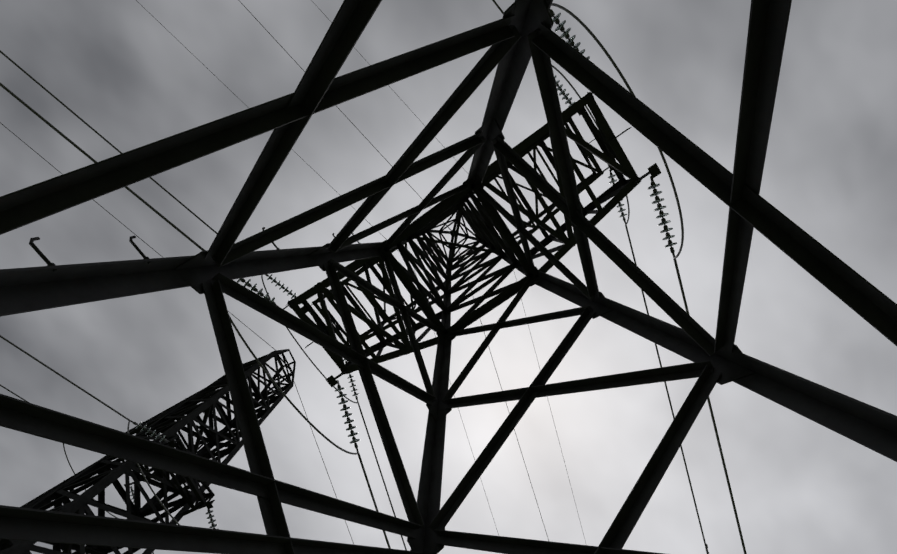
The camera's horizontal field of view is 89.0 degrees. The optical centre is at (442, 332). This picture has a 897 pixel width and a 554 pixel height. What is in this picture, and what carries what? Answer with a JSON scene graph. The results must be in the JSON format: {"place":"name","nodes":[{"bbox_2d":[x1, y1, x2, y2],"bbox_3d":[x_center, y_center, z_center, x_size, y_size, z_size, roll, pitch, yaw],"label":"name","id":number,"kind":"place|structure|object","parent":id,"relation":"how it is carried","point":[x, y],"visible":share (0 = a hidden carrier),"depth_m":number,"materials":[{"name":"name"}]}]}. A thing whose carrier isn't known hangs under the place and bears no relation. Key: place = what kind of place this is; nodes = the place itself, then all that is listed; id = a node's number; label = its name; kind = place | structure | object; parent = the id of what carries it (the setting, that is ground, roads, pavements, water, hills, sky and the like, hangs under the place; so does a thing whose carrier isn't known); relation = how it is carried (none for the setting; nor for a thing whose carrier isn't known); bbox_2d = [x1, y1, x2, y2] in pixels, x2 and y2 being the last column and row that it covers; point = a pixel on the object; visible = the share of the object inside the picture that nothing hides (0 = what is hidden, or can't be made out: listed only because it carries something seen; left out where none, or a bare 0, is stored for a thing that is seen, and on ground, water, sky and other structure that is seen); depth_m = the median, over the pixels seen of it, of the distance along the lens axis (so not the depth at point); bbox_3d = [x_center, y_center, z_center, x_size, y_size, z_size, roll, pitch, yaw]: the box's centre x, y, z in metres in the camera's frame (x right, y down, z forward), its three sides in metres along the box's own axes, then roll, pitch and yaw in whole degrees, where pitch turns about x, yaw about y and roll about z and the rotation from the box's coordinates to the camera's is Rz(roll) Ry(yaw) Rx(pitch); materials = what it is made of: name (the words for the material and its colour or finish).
{"place":"outdoors","nodes":[
{"label":"outdoors","id":0,"kind":"place"},
{"bbox_2d":[130,13,676,527],"bbox_3d":[-4.101,1.047,12.115,19.881,6.804,5.085,-34,-78,9],"label":"glass insulator","id":1,"kind":"object","parent":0,"point":[560,25],"visible":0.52,"depth_m":8.86,"materials":[{"name":"black glass"}]},
{"bbox_2d":[0,0,896,553],"label":"sky","id":2,"kind":"structure","parent":0,"point":[799,485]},
{"label":"ground","id":3,"kind":"structure","parent":0,"visible":0},
{"bbox_2d":[0,349,295,553],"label":"neighbour tower","id":4,"kind":"structure","parent":3,"relation":"on","point":[107,470],"depth_m":13.84,"materials":[{"name":"black metal"}]},
{"bbox_2d":[0,0,896,553],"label":"tower","id":5,"kind":"structure","parent":3,"relation":"on","point":[518,34],"depth_m":3.74,"materials":[{"name":"metal"}]},
{"bbox_2d":[130,9,708,553],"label":"insulator fittings","id":6,"kind":"object","parent":5,"relation":"hanging from","point":[562,29],"visible":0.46,"depth_m":8.92,"materials":[{"name":"black metal"}]},
{"bbox_2d":[0,0,746,553],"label":"conductors","id":7,"kind":"structure","parent":6,"relation":"hanging from","point":[414,270],"depth_m":10.38,"materials":[{"name":"grey"}]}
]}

